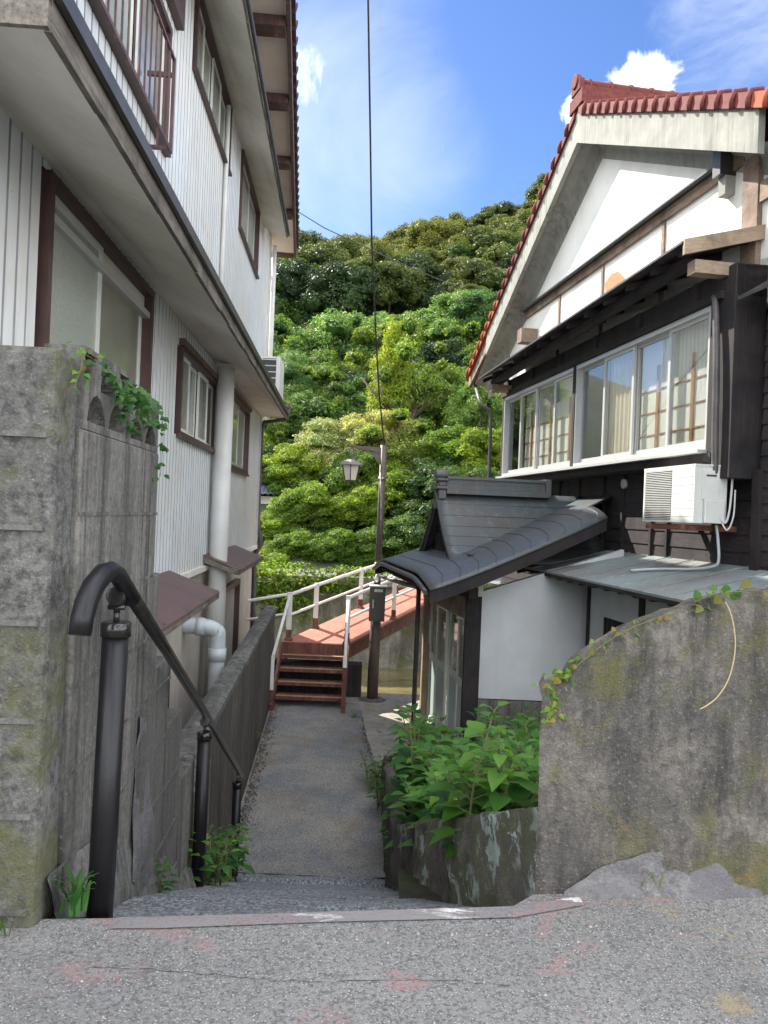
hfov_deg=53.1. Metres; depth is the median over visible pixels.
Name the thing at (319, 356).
tree
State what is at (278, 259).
tree
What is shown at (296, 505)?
bush
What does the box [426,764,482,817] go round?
nettle plant
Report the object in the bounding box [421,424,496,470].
bush
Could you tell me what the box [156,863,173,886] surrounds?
weed
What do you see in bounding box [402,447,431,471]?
bush
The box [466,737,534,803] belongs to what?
nettle plant
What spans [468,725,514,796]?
nettle plant
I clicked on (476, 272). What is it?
tree
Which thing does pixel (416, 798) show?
nettle plant
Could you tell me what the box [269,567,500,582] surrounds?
road
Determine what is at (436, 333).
tree
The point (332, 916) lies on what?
edge line
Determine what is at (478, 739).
nettle plant
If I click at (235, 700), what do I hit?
wall
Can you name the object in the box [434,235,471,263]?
tree
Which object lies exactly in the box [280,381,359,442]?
tree
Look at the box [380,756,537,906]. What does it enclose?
planter wall
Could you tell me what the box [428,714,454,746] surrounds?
nettle plant
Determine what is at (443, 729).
nettle plant
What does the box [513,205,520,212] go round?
tree
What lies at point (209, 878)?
weed
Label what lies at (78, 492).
block wall
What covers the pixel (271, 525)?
bush
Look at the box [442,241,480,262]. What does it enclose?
tree
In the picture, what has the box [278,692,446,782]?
terrace
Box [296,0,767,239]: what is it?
sky
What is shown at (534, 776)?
nettle plant
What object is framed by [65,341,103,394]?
ivy
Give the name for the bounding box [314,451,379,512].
bush
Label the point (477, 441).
bush
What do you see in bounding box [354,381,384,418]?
tree
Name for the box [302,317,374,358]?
tree
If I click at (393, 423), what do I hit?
bush
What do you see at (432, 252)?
tree
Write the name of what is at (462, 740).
nettle plant
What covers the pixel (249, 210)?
window
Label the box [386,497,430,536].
bush
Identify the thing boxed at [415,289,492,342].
tree
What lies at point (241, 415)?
window
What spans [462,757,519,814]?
nettle plant
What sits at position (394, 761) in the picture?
nettle plant
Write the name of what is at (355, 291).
tree
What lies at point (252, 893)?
ramp
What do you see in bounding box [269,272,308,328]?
tree
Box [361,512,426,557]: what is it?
bush
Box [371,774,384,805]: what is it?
weed
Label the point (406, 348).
tree
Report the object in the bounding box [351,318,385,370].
tree
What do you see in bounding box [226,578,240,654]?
window
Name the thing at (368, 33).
overhead cable
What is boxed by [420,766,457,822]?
nettle plant
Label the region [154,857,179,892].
weed
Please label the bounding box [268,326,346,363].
tree
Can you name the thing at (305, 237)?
tree
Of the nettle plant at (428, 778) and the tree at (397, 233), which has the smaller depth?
the nettle plant at (428, 778)
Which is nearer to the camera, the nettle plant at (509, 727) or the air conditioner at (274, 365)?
the nettle plant at (509, 727)
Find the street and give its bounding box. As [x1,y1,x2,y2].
[0,894,767,1023]
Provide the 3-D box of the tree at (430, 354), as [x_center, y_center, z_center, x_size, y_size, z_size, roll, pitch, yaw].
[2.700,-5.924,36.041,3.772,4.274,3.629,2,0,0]
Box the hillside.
[257,312,441,570]
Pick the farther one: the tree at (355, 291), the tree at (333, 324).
the tree at (355, 291)
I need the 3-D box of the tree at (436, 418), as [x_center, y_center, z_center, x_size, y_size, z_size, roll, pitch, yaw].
[2.165,-4.186,31.720,4.122,3.855,4.477,2,0,26]
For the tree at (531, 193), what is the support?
on the hillside
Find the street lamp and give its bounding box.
[339,445,386,702]
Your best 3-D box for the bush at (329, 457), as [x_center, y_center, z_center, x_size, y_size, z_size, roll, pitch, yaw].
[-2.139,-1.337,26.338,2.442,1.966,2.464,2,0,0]
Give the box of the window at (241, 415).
[231,394,250,476]
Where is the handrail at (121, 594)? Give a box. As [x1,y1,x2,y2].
[68,561,243,917]
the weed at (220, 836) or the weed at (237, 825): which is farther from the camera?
the weed at (237, 825)
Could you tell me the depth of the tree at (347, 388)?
31.67 m
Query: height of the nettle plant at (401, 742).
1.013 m
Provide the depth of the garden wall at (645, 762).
2.16 m
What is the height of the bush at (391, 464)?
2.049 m
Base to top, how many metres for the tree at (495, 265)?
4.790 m
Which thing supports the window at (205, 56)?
in the house at (149, 197)
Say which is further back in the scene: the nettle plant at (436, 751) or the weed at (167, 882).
the nettle plant at (436, 751)
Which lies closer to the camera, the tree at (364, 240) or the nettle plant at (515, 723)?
the nettle plant at (515, 723)
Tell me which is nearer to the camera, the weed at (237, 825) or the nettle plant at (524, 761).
the nettle plant at (524, 761)
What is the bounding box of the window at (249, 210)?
[238,149,260,278]
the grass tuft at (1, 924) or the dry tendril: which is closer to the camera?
the grass tuft at (1, 924)
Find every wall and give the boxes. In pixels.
[0,343,211,927]
[180,605,276,878]
[255,574,500,670]
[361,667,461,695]
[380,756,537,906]
[534,588,767,899]
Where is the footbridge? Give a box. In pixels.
[269,564,436,713]
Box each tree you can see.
[263,417,294,452]
[267,347,312,384]
[268,313,308,360]
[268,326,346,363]
[268,327,293,353]
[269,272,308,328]
[271,257,285,264]
[275,255,335,321]
[275,260,319,309]
[279,350,324,392]
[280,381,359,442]
[283,390,323,433]
[286,322,351,364]
[289,238,353,268]
[290,363,353,411]
[296,229,322,250]
[296,259,378,323]
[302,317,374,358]
[305,345,354,388]
[306,307,381,369]
[310,360,361,392]
[315,368,384,419]
[318,235,367,259]
[323,374,379,423]
[338,233,376,244]
[339,314,400,366]
[341,256,389,288]
[344,319,421,382]
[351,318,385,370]
[353,238,402,262]
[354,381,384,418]
[360,311,390,324]
[361,317,421,431]
[364,259,428,316]
[371,313,463,437]
[373,239,413,253]
[378,222,409,243]
[384,310,444,344]
[388,237,406,244]
[388,368,475,444]
[393,247,444,272]
[393,251,452,312]
[401,218,466,249]
[409,337,472,370]
[411,245,441,264]
[411,282,456,316]
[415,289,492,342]
[418,353,485,429]
[424,339,464,373]
[426,317,483,350]
[428,211,470,226]
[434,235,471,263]
[440,256,482,273]
[441,258,506,309]
[441,269,458,282]
[441,320,480,365]
[441,369,502,433]
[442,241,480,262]
[442,366,467,418]
[447,219,472,234]
[447,286,497,338]
[457,257,500,279]
[460,225,520,256]
[468,200,518,227]
[475,241,516,264]
[485,214,515,228]
[491,242,517,268]
[492,224,515,233]
[499,208,531,232]
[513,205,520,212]
[514,225,526,233]
[520,198,535,210]
[524,171,547,202]
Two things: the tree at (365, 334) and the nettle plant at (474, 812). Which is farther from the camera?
the tree at (365, 334)
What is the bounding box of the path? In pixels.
[218,699,384,877]
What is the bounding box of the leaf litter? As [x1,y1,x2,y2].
[212,706,382,882]
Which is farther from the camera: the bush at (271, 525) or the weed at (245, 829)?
the bush at (271, 525)
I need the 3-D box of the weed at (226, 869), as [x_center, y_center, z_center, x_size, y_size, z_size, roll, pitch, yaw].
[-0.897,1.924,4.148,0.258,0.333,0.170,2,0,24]
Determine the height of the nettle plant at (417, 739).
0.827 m
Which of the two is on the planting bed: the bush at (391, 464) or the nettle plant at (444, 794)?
the nettle plant at (444, 794)
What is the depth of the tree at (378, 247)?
57.83 m
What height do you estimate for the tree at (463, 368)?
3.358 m
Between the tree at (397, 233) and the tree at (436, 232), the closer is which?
the tree at (436, 232)
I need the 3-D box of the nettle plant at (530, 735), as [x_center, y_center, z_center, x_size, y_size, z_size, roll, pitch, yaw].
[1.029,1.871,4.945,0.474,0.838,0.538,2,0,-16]
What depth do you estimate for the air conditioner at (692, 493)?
6.62 m
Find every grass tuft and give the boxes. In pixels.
[0,911,27,936]
[48,861,97,916]
[641,869,663,888]
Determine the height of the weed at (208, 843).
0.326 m
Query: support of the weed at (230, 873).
on the ramp
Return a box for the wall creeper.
[255,559,499,630]
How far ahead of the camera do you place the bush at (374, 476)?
24.71 m
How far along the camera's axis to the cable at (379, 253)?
44.03 m
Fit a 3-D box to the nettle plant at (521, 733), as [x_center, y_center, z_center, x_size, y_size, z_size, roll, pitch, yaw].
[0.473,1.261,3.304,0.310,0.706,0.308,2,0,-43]
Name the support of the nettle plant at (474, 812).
on the planting bed
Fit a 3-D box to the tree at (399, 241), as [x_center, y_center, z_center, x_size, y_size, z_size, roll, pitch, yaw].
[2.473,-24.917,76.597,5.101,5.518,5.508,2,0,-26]
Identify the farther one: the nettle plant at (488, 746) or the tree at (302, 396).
the tree at (302, 396)
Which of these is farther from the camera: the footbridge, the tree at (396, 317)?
the tree at (396, 317)
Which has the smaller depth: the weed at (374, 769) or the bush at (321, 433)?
the weed at (374, 769)
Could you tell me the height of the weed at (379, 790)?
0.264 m
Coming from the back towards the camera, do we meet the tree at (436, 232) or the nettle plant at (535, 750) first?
the tree at (436, 232)
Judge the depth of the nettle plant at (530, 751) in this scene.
3.85 m
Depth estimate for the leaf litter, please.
8.34 m
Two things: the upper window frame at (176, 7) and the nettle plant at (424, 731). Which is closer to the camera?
the upper window frame at (176, 7)
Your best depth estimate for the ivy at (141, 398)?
2.40 m
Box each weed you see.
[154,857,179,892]
[154,862,171,892]
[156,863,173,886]
[189,819,200,881]
[189,831,213,870]
[204,838,239,883]
[204,854,222,882]
[205,834,227,885]
[206,824,239,881]
[206,827,245,884]
[210,827,239,878]
[213,830,248,875]
[214,823,249,875]
[218,828,252,876]
[218,831,255,881]
[354,749,374,778]
[363,751,391,786]
[365,764,378,786]
[366,756,380,776]
[367,773,384,806]
[367,781,384,809]
[369,760,383,784]
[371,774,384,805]
[375,755,393,777]
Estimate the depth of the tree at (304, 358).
34.62 m
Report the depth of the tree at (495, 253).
56.93 m
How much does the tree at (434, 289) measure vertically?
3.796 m
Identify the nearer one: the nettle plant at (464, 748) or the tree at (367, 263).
the nettle plant at (464, 748)
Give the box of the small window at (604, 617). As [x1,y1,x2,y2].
[603,617,624,632]
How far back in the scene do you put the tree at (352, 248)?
59.68 m
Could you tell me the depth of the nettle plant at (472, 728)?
3.11 m
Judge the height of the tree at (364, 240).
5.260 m
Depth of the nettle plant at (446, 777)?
3.92 m
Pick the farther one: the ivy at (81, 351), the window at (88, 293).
the window at (88, 293)
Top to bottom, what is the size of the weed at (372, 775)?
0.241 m
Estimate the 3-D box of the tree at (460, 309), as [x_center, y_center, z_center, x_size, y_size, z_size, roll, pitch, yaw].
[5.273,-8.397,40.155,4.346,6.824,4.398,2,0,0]
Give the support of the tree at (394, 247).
on the hillside
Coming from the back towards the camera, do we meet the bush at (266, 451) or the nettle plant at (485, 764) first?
the bush at (266, 451)
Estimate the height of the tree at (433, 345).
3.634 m
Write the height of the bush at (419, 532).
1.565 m
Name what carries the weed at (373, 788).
on the path
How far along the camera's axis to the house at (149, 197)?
5.89 m
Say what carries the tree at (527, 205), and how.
on the hillside
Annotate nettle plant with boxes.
[378,713,436,821]
[383,774,435,849]
[384,703,430,809]
[387,704,425,771]
[393,705,435,796]
[394,723,438,763]
[397,735,449,811]
[398,752,466,846]
[399,746,491,844]
[402,745,423,807]
[403,724,456,775]
[404,716,450,774]
[405,719,446,775]
[406,753,444,821]
[407,727,483,812]
[407,752,445,806]
[408,741,442,803]
[409,776,433,815]
[417,751,449,781]
[418,739,462,820]
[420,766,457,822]
[420,780,443,818]
[422,701,514,845]
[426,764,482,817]
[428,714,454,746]
[429,760,485,840]
[429,771,465,817]
[436,742,461,779]
[440,782,480,847]
[441,761,490,858]
[453,741,486,813]
[461,729,536,809]
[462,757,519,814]
[463,708,502,758]
[466,725,538,811]
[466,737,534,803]
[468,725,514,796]
[477,715,503,748]
[481,736,537,810]
[482,751,538,808]
[492,716,516,740]
[492,725,519,749]
[497,720,524,752]
[499,764,538,810]
[504,729,537,773]
[505,719,538,752]
[505,742,538,802]
[508,717,538,768]
[510,706,538,739]
[510,738,538,778]
[511,728,539,753]
[511,740,538,801]
[512,708,539,736]
[520,712,540,739]
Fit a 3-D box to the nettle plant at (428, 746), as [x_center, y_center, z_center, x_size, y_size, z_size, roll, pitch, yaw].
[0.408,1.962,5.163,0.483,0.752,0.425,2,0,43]
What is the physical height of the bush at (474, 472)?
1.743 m
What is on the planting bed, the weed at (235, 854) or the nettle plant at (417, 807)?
the nettle plant at (417, 807)
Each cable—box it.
[299,212,458,287]
[367,0,384,444]
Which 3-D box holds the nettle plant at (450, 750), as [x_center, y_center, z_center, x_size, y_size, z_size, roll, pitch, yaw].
[0.403,1.707,4.397,0.473,0.802,0.509,2,0,-23]
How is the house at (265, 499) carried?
on the hillside
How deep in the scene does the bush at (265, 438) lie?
27.55 m
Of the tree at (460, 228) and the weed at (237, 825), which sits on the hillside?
the tree at (460, 228)
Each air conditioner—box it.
[261,356,283,398]
[630,464,736,571]
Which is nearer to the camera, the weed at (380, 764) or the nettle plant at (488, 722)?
the nettle plant at (488, 722)
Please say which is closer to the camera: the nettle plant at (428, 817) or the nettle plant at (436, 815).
the nettle plant at (436, 815)
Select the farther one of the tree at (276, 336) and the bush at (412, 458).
the tree at (276, 336)
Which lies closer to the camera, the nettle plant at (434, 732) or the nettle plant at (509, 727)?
the nettle plant at (509, 727)
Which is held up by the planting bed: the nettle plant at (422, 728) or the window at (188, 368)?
the nettle plant at (422, 728)
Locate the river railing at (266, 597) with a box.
[247,593,286,620]
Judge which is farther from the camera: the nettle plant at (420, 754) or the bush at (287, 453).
the bush at (287, 453)
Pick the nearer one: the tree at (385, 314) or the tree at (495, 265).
the tree at (385, 314)
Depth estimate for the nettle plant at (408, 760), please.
6.16 m
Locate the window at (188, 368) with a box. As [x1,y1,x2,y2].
[174,346,216,453]
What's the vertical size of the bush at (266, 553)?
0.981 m
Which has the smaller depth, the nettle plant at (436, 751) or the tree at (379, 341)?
the nettle plant at (436, 751)
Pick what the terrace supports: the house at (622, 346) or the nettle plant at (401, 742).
the house at (622, 346)
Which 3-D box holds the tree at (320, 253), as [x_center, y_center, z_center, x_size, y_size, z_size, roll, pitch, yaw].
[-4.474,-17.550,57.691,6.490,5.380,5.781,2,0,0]
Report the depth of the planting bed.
3.63 m
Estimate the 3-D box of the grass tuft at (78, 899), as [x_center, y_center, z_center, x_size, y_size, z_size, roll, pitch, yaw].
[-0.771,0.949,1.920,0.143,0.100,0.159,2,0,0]
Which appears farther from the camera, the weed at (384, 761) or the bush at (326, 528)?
the bush at (326, 528)
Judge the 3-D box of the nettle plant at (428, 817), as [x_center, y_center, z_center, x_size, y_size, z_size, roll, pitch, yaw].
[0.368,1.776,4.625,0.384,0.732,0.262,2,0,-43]
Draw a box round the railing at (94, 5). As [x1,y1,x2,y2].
[87,0,172,157]
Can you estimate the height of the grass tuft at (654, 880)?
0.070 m
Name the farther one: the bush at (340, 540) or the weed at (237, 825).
the bush at (340, 540)
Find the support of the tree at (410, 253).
on the hillside
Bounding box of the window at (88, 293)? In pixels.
[34,169,154,393]
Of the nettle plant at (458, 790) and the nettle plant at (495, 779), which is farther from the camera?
the nettle plant at (458, 790)
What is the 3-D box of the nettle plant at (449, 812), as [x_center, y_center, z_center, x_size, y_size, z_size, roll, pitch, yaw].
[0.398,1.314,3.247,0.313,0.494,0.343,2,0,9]
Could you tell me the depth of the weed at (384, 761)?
7.89 m
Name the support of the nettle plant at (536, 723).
on the planting bed
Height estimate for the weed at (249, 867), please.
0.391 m
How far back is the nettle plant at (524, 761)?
3.21 m
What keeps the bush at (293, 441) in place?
on the hillside
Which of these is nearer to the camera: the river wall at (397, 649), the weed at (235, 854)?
the weed at (235, 854)
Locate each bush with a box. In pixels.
[258,546,291,567]
[260,509,300,541]
[261,443,283,485]
[262,418,292,447]
[262,443,325,488]
[262,460,312,498]
[263,431,271,449]
[264,527,318,561]
[266,478,336,529]
[284,435,299,446]
[292,416,381,458]
[302,526,362,564]
[304,445,342,481]
[313,516,364,532]
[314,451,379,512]
[324,484,393,527]
[330,409,419,452]
[333,450,378,488]
[341,529,396,565]
[357,407,453,479]
[360,457,406,507]
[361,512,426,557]
[368,468,430,512]
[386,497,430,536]
[398,456,463,502]
[398,500,432,548]
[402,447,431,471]
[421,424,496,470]
[422,464,499,516]
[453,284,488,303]
[455,426,501,470]
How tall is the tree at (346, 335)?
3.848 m
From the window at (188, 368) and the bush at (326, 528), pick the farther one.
the bush at (326, 528)
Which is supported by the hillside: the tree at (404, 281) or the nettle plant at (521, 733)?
the tree at (404, 281)
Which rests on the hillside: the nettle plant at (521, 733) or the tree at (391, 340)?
the tree at (391, 340)
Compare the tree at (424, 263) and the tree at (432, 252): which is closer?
the tree at (424, 263)
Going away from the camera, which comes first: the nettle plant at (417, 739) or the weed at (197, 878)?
the weed at (197, 878)
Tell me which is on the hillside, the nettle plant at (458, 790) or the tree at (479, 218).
the tree at (479, 218)
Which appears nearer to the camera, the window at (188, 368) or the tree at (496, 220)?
the window at (188, 368)
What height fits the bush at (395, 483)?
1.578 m
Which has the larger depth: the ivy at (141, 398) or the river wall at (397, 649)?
the river wall at (397, 649)
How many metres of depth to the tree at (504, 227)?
78.01 m
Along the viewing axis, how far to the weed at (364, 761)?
8.20 m
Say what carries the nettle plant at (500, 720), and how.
on the planting bed
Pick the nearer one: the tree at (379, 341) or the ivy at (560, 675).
the ivy at (560, 675)
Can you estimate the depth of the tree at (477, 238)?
61.10 m
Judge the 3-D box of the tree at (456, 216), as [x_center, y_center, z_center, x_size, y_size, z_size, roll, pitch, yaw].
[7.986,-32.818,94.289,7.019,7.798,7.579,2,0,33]
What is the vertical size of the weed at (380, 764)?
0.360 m
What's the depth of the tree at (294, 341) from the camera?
38.00 m
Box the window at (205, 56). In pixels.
[192,0,232,176]
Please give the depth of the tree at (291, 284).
49.28 m
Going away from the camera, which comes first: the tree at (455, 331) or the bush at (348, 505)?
the bush at (348, 505)
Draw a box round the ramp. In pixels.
[113,872,470,917]
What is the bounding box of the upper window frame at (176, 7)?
[166,0,185,30]
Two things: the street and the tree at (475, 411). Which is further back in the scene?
the tree at (475, 411)
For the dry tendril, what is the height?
0.305 m
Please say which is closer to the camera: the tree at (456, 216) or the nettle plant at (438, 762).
the nettle plant at (438, 762)
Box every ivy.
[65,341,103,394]
[84,352,168,482]
[531,613,671,722]
[693,579,767,612]
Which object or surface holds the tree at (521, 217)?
on the hillside
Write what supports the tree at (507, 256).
on the hillside
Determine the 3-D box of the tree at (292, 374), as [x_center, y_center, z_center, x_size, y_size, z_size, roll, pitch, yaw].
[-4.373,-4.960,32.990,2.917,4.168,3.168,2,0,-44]
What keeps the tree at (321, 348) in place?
on the hillside
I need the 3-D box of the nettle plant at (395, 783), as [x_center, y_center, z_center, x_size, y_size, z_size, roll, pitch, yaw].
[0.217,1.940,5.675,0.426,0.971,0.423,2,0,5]
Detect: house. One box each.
[0,0,299,730]
[261,484,278,503]
[372,74,767,746]
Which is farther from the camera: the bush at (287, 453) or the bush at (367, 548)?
the bush at (287, 453)
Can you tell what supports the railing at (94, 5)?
in the house at (149, 197)
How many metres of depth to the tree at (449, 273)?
54.12 m
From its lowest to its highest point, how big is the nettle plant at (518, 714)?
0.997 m
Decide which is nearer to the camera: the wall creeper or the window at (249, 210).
the window at (249, 210)
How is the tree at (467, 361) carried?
on the hillside
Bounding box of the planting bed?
[394,764,443,901]
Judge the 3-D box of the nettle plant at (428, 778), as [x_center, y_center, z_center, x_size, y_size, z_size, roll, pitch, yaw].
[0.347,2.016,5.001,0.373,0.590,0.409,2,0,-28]
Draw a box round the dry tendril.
[700,602,735,709]
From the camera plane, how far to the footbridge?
11.99 m
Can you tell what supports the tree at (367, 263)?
on the hillside
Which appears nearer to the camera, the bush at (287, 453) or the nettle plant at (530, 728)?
the nettle plant at (530, 728)
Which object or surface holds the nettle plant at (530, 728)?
on the planting bed
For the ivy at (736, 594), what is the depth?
2.20 m
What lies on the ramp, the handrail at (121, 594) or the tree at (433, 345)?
the handrail at (121, 594)
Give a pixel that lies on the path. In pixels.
(318, 814)
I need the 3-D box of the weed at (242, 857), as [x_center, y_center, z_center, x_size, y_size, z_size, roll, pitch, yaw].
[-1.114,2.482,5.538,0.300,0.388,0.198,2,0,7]
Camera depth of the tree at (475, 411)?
27.40 m
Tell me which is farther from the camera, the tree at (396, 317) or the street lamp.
the tree at (396, 317)
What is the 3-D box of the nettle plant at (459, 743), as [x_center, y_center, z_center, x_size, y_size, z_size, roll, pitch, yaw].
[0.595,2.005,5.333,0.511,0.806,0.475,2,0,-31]
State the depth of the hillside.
21.99 m
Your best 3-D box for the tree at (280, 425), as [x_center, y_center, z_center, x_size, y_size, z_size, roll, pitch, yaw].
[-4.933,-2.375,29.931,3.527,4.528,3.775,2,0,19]
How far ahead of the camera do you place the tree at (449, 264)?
57.45 m
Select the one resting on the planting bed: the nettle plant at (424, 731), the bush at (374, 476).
the nettle plant at (424, 731)
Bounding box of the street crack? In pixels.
[86,967,507,985]
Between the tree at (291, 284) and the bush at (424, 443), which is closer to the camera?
the bush at (424, 443)
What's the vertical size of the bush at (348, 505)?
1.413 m
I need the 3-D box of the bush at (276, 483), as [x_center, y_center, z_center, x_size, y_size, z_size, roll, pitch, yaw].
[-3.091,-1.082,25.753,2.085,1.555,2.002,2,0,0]
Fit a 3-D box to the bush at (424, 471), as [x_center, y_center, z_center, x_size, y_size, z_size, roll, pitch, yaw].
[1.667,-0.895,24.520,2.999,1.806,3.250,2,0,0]
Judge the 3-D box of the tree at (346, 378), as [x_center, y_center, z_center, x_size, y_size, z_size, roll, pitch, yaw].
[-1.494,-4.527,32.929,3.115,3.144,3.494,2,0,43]
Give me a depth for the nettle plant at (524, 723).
5.02 m
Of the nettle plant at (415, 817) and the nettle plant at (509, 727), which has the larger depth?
the nettle plant at (509, 727)
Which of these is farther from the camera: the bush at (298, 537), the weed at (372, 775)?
the bush at (298, 537)
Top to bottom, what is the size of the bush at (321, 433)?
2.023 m
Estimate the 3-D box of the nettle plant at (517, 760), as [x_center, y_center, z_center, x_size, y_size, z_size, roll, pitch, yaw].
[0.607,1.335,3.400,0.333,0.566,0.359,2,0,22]
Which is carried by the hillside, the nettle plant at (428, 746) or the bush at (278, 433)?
the bush at (278, 433)
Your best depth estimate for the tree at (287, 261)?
50.80 m
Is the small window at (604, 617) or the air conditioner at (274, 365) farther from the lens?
the air conditioner at (274, 365)
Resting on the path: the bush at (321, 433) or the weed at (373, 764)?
the weed at (373, 764)
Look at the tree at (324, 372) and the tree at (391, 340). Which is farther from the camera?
the tree at (324, 372)
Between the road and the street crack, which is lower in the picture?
the street crack
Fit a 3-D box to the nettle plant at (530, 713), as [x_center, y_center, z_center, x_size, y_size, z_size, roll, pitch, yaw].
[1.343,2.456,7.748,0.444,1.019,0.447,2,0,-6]
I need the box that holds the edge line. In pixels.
[111,896,583,927]
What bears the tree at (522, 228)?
on the hillside
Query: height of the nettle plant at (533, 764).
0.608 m
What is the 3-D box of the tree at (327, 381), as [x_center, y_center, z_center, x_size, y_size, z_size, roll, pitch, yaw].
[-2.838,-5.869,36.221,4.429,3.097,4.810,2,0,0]
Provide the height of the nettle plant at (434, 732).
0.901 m
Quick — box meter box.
[369,574,386,621]
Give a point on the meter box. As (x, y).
(377, 603)

